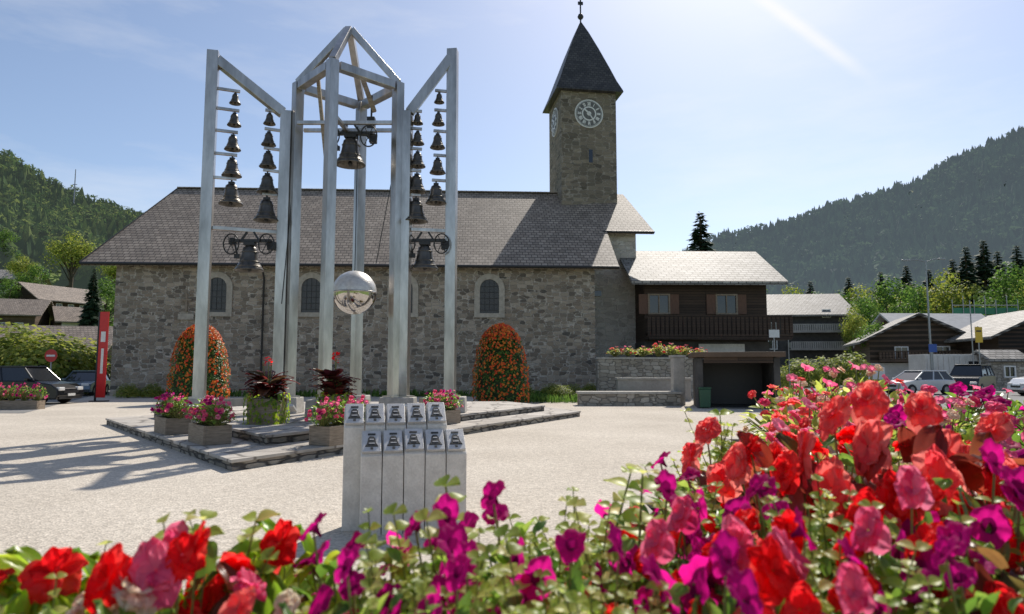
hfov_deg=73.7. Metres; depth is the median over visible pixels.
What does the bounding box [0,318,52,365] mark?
shrub
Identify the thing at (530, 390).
shrub
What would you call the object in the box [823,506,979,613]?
green leaved begonia
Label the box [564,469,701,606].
magenta petunia
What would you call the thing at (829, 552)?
trailing foliage plant
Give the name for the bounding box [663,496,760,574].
green leaved begonia
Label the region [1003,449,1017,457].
pink petunia
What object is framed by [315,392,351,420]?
flower tub
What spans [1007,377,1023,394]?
parked car
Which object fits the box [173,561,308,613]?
red begonia
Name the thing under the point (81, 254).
lime tree
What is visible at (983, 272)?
spruce tree
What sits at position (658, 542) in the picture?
green leaved begonia
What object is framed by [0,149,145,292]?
mixed forest
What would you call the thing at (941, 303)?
lime tree
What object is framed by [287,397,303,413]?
stone block
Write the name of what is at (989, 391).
pink petunia
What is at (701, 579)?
magenta petunia
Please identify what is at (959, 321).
chalet
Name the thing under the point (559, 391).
shrub
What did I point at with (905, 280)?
spruce tree
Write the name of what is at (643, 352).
pale pink begonia
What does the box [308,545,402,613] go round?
magenta petunia
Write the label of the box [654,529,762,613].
magenta petunia
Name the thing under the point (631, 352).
pale pink begonia
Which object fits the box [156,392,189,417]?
pink petunia
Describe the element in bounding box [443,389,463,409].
pink petunia
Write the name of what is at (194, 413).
pink petunia
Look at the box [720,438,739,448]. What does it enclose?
flower trough
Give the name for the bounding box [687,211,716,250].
spruce tree
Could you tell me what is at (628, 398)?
bench wall
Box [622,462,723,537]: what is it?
trailing foliage plant
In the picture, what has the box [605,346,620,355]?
pale pink begonia
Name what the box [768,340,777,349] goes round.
window
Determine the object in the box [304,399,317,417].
stone block
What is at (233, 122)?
bell
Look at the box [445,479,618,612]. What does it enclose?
magenta petunia
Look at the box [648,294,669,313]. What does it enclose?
window
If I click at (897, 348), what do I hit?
window
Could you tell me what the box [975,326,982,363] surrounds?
road sign
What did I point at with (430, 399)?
pink petunia
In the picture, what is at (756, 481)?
magenta petunia
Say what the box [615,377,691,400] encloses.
terrace wall
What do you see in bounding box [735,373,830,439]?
pale pink begonia
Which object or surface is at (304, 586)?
trailing foliage plant
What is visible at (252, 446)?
stone platform
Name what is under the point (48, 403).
side road
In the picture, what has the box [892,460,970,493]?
pale pink begonia
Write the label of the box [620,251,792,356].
wooden house
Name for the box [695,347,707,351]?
pale pink begonia
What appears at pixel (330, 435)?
flower box
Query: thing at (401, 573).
tall leafy shoot
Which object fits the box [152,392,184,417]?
pink petunia
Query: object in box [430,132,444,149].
bell
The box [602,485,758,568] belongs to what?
green leaved begonia
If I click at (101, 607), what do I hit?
cream begonia
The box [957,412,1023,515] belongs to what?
red begonia
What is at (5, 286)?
broadleaf tree
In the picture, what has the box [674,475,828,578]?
magenta petunia
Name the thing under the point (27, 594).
lime leaved begonia
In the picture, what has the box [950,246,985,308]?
spruce tree
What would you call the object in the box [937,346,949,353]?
window
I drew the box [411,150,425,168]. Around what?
bell
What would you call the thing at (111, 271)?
lime tree
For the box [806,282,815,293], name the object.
spruce tree
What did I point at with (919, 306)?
broadleaf tree
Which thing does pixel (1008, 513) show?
trailing foliage plant
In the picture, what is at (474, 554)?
trailing foliage plant
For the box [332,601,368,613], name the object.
green leaved begonia
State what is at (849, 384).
pale pink begonia
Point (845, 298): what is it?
broadleaf tree
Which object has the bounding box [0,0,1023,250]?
sky
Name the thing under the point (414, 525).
magenta petunia
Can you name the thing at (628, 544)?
green leaved begonia
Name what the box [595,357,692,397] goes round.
terrace wall
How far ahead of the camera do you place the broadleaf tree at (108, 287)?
130.28 m
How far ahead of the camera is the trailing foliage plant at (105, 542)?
1.01 m
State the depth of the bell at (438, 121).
19.32 m
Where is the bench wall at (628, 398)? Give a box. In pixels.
[576,391,681,405]
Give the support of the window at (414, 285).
in the church
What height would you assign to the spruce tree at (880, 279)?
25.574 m
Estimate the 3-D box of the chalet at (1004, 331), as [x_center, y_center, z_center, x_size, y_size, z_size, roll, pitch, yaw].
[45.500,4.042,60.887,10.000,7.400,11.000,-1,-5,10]
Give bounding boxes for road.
[0,390,109,412]
[781,385,1023,417]
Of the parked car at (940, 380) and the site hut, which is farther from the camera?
the site hut
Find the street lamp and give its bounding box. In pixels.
[901,258,945,369]
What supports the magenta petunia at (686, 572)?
on the flower trough
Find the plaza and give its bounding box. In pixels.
[0,396,973,597]
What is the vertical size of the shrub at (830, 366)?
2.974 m
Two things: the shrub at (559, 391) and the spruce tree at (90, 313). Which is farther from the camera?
the spruce tree at (90, 313)
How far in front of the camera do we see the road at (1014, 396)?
42.21 m
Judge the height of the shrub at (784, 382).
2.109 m
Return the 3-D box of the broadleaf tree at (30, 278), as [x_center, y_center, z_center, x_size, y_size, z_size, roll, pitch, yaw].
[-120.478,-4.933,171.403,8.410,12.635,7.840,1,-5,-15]
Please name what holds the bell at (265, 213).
hanging from the carillon
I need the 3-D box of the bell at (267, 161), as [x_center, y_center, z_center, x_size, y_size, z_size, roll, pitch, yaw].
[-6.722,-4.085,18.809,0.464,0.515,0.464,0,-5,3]
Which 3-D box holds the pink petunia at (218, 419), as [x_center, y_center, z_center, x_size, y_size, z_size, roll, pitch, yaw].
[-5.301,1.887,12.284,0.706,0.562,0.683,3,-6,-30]
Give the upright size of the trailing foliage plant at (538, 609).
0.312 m
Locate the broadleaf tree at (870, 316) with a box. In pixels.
[846,295,890,354]
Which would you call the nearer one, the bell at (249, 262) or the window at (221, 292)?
the bell at (249, 262)
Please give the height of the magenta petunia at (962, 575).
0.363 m
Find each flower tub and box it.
[242,392,290,424]
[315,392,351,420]
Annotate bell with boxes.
[218,180,242,206]
[221,156,241,178]
[224,133,240,152]
[227,112,240,127]
[229,92,240,105]
[234,245,263,272]
[253,195,278,223]
[256,171,277,193]
[259,150,276,168]
[261,130,275,146]
[263,112,275,125]
[337,137,364,168]
[405,196,427,223]
[410,172,425,194]
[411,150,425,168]
[411,245,437,271]
[412,112,422,125]
[412,130,423,145]
[425,181,445,205]
[429,156,445,175]
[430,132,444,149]
[432,111,444,126]
[434,92,443,104]
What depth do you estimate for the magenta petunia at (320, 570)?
0.94 m
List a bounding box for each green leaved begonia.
[83,520,266,613]
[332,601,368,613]
[564,537,683,613]
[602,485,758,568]
[630,518,775,613]
[661,582,711,613]
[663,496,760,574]
[680,508,810,613]
[703,431,809,511]
[779,561,879,613]
[809,435,861,513]
[822,464,994,596]
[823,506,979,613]
[884,478,1023,586]
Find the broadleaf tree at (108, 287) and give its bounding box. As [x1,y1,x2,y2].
[85,276,115,325]
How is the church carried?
on the ground
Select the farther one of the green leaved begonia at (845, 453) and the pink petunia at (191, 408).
the pink petunia at (191, 408)
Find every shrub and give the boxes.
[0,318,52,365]
[0,325,80,376]
[0,329,93,393]
[44,336,110,377]
[64,340,111,377]
[113,383,142,397]
[138,382,164,397]
[525,384,535,393]
[539,383,560,393]
[545,385,576,399]
[564,383,584,394]
[582,382,595,390]
[780,365,795,387]
[782,357,826,387]
[806,356,851,386]
[824,351,878,385]
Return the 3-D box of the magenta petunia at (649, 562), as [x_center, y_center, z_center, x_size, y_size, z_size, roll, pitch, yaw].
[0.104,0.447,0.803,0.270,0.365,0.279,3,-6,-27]
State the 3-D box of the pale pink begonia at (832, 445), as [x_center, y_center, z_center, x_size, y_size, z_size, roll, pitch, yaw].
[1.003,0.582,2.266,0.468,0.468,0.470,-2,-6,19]
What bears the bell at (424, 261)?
hanging from the striking gear at (444, 243)
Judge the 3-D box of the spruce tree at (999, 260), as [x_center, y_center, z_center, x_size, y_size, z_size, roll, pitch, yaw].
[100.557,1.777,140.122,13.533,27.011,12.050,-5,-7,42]
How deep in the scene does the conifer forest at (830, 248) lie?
508.27 m
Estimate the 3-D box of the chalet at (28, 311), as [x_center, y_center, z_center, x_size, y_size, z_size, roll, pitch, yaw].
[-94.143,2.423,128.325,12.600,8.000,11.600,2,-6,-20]
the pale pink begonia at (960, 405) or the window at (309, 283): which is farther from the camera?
the window at (309, 283)
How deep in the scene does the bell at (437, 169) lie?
19.17 m
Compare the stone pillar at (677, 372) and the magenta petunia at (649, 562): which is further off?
the stone pillar at (677, 372)
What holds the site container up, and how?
on the road at (1014, 396)
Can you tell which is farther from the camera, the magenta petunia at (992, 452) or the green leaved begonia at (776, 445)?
the green leaved begonia at (776, 445)
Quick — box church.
[79,0,654,395]
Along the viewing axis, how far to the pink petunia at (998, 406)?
3.53 m
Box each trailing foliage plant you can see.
[0,571,68,613]
[82,540,112,577]
[182,509,259,577]
[288,569,369,613]
[293,507,445,613]
[356,544,518,613]
[392,527,585,613]
[470,575,578,613]
[485,495,628,604]
[494,552,635,613]
[525,486,646,604]
[537,545,669,613]
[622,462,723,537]
[670,408,742,503]
[759,473,946,612]
[760,466,857,577]
[799,538,932,613]
[803,552,960,613]
[938,480,1021,521]
[943,498,1023,595]
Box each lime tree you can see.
[3,254,41,281]
[39,230,96,287]
[96,265,116,285]
[781,283,803,293]
[838,304,868,363]
[842,283,891,321]
[878,295,905,313]
[907,268,993,313]
[1003,276,1023,310]
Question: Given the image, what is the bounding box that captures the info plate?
[286,404,296,416]
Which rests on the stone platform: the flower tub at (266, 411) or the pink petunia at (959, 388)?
the flower tub at (266, 411)
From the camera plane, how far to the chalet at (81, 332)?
71.22 m
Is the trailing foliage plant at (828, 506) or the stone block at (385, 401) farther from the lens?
the stone block at (385, 401)
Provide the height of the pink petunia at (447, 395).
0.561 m
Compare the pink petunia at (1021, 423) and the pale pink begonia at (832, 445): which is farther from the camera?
the pink petunia at (1021, 423)
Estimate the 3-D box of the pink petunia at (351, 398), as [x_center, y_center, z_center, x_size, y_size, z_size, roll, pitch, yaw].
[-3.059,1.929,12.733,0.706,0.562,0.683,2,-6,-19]
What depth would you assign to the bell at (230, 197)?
18.23 m
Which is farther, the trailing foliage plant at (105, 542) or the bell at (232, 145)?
the bell at (232, 145)
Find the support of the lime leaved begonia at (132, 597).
on the flower trough
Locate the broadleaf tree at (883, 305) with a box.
[849,275,921,328]
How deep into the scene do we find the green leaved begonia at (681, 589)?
0.79 m
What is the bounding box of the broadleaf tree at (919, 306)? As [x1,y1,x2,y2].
[890,281,931,312]
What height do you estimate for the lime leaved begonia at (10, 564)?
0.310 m
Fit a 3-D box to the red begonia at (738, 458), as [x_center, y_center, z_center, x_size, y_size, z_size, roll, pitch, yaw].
[0.546,0.466,1.373,0.369,0.433,0.344,-1,-5,10]
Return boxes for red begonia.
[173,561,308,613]
[660,417,772,517]
[722,430,855,536]
[776,395,906,546]
[809,380,1007,562]
[862,391,1023,523]
[931,542,1023,613]
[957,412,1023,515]
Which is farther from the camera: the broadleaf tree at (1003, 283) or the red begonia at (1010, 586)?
the broadleaf tree at (1003, 283)
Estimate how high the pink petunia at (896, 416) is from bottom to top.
0.470 m
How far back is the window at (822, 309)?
90.32 m
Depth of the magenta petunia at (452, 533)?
0.89 m
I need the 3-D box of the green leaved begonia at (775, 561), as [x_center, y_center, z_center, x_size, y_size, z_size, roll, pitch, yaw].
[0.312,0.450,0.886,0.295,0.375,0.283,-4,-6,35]
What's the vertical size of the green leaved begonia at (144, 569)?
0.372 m
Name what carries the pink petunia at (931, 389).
on the flower trough at (734, 439)
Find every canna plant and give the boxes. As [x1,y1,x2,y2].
[238,356,299,402]
[308,352,359,397]
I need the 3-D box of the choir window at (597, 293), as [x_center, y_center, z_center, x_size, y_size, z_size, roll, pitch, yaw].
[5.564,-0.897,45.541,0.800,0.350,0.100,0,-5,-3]
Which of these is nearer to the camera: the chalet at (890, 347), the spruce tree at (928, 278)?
the chalet at (890, 347)
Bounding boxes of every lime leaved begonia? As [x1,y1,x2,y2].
[0,545,96,613]
[0,554,26,582]
[37,551,182,613]
[83,531,205,613]
[183,518,348,613]
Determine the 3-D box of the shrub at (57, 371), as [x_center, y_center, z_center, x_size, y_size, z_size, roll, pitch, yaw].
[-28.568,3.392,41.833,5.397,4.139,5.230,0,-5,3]
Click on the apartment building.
(816, 323)
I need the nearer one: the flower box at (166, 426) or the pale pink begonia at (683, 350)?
the flower box at (166, 426)
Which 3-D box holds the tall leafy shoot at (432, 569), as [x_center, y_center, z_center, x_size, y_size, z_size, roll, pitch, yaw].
[-0.090,0.454,0.911,0.094,0.367,0.206,4,-7,-39]
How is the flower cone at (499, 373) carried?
on the plaza
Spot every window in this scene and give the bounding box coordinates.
[209,272,232,316]
[298,272,319,316]
[387,276,417,316]
[474,274,504,317]
[595,291,601,295]
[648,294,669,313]
[715,294,737,314]
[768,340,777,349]
[822,309,830,317]
[894,346,908,358]
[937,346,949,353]
[1003,366,1016,377]
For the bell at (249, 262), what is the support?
hanging from the striking gear at (270, 244)
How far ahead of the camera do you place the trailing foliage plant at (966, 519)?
0.96 m
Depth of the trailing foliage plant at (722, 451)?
1.84 m
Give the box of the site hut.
[971,350,1023,389]
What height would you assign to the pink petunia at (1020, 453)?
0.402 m
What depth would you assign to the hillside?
235.75 m
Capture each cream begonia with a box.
[40,592,86,613]
[93,599,119,613]
[273,589,299,613]
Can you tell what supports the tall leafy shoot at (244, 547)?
on the flower trough
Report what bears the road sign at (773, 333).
on the road at (1014, 396)
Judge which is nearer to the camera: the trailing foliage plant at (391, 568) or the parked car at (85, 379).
the trailing foliage plant at (391, 568)
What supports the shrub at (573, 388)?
on the plaza
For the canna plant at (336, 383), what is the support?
in the flower tub at (333, 397)
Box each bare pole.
[788,340,790,387]
[969,301,973,363]
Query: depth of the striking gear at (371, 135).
18.97 m
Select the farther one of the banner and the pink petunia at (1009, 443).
the banner
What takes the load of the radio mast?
on the hillside
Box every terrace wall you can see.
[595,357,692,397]
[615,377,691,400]
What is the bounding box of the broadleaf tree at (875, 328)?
[847,320,883,363]
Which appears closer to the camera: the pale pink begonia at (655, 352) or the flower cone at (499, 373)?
the flower cone at (499, 373)
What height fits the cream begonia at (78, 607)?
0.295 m
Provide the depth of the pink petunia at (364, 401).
12.94 m
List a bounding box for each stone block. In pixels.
[182,398,216,415]
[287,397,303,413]
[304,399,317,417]
[353,395,370,408]
[379,397,416,413]
[433,396,466,412]
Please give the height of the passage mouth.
2.220 m
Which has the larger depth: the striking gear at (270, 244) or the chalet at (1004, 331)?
the chalet at (1004, 331)
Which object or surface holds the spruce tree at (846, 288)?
on the ground
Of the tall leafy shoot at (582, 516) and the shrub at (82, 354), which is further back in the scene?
the shrub at (82, 354)
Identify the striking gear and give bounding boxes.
[223,232,275,258]
[337,125,377,150]
[411,232,449,257]
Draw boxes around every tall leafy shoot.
[152,512,215,609]
[179,509,280,604]
[355,530,409,613]
[383,502,447,612]
[404,508,503,610]
[434,474,517,588]
[493,524,533,610]
[566,496,632,603]
[590,463,691,591]
[677,409,743,503]
[859,429,908,478]
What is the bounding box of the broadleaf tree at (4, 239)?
[0,228,19,259]
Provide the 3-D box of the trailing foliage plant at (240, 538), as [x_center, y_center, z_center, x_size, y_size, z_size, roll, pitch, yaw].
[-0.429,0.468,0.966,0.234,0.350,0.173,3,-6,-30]
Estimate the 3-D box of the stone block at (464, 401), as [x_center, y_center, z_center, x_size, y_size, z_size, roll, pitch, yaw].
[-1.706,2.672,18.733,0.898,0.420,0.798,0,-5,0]
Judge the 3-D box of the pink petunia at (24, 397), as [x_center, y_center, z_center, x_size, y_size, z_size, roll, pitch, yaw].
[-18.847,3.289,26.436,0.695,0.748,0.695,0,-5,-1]
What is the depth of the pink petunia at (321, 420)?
12.06 m
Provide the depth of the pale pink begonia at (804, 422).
2.92 m
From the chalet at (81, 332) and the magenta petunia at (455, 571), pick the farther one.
the chalet at (81, 332)
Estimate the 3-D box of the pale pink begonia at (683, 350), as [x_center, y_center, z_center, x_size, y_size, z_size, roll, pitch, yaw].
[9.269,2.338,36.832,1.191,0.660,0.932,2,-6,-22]
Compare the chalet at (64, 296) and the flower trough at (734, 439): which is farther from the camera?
the chalet at (64, 296)
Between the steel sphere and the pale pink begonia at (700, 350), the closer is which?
the steel sphere
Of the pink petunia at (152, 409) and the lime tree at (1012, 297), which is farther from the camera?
the lime tree at (1012, 297)
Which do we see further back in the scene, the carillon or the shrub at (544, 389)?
the shrub at (544, 389)
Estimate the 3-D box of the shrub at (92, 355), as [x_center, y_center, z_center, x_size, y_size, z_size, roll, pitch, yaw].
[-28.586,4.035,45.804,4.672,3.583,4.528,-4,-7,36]
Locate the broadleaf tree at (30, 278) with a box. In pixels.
[12,262,51,284]
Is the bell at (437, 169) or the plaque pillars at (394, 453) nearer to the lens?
the plaque pillars at (394, 453)
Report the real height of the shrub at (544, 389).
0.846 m
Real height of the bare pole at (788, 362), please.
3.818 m
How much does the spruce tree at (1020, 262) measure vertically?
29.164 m
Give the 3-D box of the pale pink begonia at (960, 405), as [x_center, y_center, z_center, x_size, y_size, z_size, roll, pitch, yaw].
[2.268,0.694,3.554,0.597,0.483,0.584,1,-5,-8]
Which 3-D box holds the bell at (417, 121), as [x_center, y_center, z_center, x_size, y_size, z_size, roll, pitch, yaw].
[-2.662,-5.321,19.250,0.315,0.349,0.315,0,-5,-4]
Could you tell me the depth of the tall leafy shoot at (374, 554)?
0.88 m
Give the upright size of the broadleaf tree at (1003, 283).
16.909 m
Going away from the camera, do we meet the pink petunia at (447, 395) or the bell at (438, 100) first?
the pink petunia at (447, 395)
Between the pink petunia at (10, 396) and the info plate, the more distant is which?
the pink petunia at (10, 396)
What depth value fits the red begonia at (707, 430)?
1.66 m
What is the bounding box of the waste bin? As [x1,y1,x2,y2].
[696,387,710,407]
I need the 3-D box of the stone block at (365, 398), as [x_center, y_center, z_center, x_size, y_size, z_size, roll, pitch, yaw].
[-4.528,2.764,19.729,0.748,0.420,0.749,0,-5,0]
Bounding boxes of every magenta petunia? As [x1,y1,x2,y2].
[287,512,391,613]
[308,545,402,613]
[339,493,472,613]
[371,553,471,613]
[379,511,507,611]
[426,539,518,610]
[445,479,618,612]
[469,528,618,613]
[511,522,677,613]
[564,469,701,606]
[629,451,755,566]
[633,547,739,613]
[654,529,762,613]
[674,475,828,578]
[679,506,891,613]
[718,473,881,613]
[873,521,973,613]
[882,438,1023,585]
[895,535,1023,613]
[901,480,1023,579]
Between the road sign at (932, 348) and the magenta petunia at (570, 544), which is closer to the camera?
the magenta petunia at (570, 544)
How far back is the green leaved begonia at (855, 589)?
0.72 m
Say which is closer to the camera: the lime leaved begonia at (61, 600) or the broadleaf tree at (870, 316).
the lime leaved begonia at (61, 600)
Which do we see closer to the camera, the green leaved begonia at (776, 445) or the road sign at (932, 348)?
the green leaved begonia at (776, 445)
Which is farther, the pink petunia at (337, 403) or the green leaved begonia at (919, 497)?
the pink petunia at (337, 403)
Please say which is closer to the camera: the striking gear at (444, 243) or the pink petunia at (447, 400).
the pink petunia at (447, 400)
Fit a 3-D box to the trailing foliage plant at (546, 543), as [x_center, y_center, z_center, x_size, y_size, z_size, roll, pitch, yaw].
[0.143,0.488,1.168,0.258,0.348,0.259,-1,-5,14]
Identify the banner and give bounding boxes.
[89,312,109,401]
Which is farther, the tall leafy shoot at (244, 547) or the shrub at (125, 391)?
the shrub at (125, 391)
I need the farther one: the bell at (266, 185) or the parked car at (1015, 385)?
the parked car at (1015, 385)
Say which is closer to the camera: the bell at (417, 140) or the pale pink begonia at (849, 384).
the pale pink begonia at (849, 384)
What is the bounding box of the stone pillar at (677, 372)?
[669,355,685,404]
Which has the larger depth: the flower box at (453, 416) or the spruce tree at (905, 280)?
the spruce tree at (905, 280)
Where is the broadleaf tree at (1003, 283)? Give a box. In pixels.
[969,261,1023,316]
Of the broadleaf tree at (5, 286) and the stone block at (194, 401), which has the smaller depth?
the stone block at (194, 401)
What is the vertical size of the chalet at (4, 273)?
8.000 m
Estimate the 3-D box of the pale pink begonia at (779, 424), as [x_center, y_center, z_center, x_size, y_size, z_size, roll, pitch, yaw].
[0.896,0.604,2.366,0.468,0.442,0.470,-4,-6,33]
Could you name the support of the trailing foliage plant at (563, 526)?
in the flower trough
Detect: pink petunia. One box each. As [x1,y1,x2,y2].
[0,383,8,400]
[2,383,21,400]
[14,382,32,400]
[28,383,47,400]
[150,392,181,416]
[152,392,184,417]
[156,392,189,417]
[160,393,193,418]
[185,395,213,423]
[187,395,225,424]
[192,396,230,425]
[197,396,238,425]
[302,396,341,426]
[317,396,345,425]
[338,395,364,422]
[354,395,369,422]
[421,389,446,407]
[431,390,452,408]
[437,389,457,410]
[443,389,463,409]
[843,404,906,463]
[892,384,957,410]
[940,381,989,428]
[941,412,1023,457]
[954,401,1023,449]
[956,385,1023,429]
[990,395,1023,430]
[1002,411,1023,449]
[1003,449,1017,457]
[1010,433,1020,450]
[1012,448,1023,458]
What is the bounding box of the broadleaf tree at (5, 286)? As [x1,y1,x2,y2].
[0,276,21,298]
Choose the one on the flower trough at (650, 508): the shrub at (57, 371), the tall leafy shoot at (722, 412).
the tall leafy shoot at (722, 412)
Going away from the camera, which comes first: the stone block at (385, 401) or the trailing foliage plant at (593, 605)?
the trailing foliage plant at (593, 605)
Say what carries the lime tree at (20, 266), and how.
on the hillside
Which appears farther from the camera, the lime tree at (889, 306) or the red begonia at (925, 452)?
the lime tree at (889, 306)
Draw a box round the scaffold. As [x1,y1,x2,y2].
[952,296,1018,316]
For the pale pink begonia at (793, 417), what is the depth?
2.96 m
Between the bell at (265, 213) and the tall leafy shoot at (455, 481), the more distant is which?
the bell at (265, 213)
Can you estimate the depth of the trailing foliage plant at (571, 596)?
0.80 m
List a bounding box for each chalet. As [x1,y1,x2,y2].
[0,269,51,293]
[0,298,53,325]
[0,325,112,370]
[2,282,104,325]
[49,306,113,325]
[843,312,965,380]
[853,313,984,347]
[944,310,1023,353]
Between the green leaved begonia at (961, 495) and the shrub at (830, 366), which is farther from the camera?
the shrub at (830, 366)
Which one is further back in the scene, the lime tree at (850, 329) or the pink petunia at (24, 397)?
the lime tree at (850, 329)
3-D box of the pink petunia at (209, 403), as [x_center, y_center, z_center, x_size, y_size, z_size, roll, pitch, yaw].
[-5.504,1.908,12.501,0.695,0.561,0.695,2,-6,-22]
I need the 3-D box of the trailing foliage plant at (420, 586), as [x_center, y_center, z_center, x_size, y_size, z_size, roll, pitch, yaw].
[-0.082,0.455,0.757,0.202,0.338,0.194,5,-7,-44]
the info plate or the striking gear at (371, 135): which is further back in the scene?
the striking gear at (371, 135)
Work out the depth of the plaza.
9.74 m
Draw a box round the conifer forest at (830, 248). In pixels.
[679,125,1023,306]
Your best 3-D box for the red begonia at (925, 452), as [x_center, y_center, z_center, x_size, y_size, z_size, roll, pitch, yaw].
[0.755,0.407,1.283,0.366,0.535,0.391,3,-6,-33]
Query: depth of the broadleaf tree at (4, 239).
232.51 m
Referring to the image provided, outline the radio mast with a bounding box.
[72,169,76,202]
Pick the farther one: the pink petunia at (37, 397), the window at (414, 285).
the window at (414, 285)
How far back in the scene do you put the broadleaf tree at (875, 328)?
70.20 m
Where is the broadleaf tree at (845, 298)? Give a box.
[834,289,852,354]
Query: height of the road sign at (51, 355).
2.628 m
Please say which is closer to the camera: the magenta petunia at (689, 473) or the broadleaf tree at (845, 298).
the magenta petunia at (689, 473)
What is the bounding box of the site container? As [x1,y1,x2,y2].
[908,354,977,373]
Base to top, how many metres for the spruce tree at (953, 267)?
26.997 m
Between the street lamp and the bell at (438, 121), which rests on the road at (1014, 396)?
the street lamp
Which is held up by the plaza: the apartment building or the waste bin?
the waste bin
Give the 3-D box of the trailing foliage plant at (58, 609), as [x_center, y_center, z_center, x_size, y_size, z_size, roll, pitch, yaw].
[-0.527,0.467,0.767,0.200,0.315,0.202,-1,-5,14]
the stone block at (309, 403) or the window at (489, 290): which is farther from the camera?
the window at (489, 290)
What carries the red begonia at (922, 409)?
in the flower trough
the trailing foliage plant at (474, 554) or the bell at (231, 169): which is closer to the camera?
the trailing foliage plant at (474, 554)
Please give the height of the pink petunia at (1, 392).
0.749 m
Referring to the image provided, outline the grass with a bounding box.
[130,388,576,402]
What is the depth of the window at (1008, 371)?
51.49 m
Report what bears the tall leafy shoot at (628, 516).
on the flower trough
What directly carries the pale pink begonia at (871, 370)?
on the flower trough at (734, 439)
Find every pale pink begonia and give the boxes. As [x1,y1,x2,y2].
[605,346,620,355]
[621,346,635,355]
[634,346,652,355]
[650,341,665,355]
[662,343,680,355]
[676,344,692,355]
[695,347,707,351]
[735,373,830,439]
[755,396,841,453]
[757,387,830,443]
[760,417,828,460]
[785,415,856,477]
[788,363,855,407]
[799,391,898,461]
[812,378,858,431]
[823,361,913,407]
[849,374,906,438]
[892,409,1003,464]
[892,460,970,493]
[905,397,979,439]
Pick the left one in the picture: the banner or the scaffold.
the banner
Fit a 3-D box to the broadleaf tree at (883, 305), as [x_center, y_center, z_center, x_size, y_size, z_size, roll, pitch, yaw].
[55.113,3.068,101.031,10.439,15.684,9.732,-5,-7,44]
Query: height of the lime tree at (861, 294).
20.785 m
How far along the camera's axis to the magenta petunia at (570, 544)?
0.87 m
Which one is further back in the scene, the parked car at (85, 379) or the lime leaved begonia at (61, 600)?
the parked car at (85, 379)
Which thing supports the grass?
on the plaza
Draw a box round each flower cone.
[166,324,230,399]
[472,322,529,402]
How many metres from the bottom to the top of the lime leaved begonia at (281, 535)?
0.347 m
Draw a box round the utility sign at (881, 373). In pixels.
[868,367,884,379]
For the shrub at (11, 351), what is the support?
on the ground
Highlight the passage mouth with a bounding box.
[688,352,785,408]
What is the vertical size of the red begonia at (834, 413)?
0.505 m
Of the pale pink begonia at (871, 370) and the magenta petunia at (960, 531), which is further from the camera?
the pale pink begonia at (871, 370)
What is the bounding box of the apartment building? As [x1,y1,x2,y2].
[766,294,858,376]
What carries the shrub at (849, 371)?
on the road at (1014, 396)
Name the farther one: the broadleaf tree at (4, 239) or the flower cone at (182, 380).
the broadleaf tree at (4, 239)
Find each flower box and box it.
[0,400,44,409]
[154,416,190,434]
[188,423,231,445]
[309,423,364,445]
[425,409,460,424]
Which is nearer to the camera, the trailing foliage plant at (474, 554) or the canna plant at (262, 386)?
the trailing foliage plant at (474, 554)
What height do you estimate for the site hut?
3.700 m
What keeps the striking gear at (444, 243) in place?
attached to the carillon
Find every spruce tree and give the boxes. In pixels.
[77,269,103,325]
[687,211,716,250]
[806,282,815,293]
[841,278,854,368]
[871,272,891,303]
[896,266,914,300]
[920,270,939,310]
[942,260,958,293]
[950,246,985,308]
[972,241,1003,307]
[991,251,1013,294]
[1005,245,1023,298]
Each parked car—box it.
[0,366,83,402]
[61,370,109,395]
[879,370,955,394]
[950,364,996,392]
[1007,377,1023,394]
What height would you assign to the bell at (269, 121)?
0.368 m
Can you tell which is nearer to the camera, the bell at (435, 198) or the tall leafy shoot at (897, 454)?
the tall leafy shoot at (897, 454)
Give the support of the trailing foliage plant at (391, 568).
in the flower trough
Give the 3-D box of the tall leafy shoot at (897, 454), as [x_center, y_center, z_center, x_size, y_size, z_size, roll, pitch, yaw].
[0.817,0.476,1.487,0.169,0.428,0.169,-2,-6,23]
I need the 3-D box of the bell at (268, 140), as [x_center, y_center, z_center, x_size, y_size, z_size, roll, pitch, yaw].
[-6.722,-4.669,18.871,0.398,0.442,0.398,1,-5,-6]
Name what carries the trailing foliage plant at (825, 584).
in the flower trough
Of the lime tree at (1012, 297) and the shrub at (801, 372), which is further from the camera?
the lime tree at (1012, 297)
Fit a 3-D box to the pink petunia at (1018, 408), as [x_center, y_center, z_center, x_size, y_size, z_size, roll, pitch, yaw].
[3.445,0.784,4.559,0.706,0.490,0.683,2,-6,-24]
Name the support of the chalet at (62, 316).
on the hillside
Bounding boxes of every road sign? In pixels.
[45,349,57,370]
[769,329,779,351]
[928,344,936,369]
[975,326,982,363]
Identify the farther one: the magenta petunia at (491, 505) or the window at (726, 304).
the window at (726, 304)
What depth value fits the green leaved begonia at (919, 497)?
1.01 m
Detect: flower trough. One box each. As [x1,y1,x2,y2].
[629,500,661,522]
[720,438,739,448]
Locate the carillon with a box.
[188,26,460,406]
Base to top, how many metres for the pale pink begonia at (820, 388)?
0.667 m
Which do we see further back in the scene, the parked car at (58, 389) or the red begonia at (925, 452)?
the parked car at (58, 389)
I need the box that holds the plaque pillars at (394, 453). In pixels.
[342,402,466,534]
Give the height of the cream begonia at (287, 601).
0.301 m
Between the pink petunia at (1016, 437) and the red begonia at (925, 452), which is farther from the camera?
the pink petunia at (1016, 437)
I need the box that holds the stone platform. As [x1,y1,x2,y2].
[105,401,580,470]
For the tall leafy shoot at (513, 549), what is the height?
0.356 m
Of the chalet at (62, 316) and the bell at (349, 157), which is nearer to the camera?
the bell at (349, 157)
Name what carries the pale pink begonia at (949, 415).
on the flower trough at (650, 508)
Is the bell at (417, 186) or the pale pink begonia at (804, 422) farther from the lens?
the bell at (417, 186)
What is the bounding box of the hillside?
[0,191,117,308]
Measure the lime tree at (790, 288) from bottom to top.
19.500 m

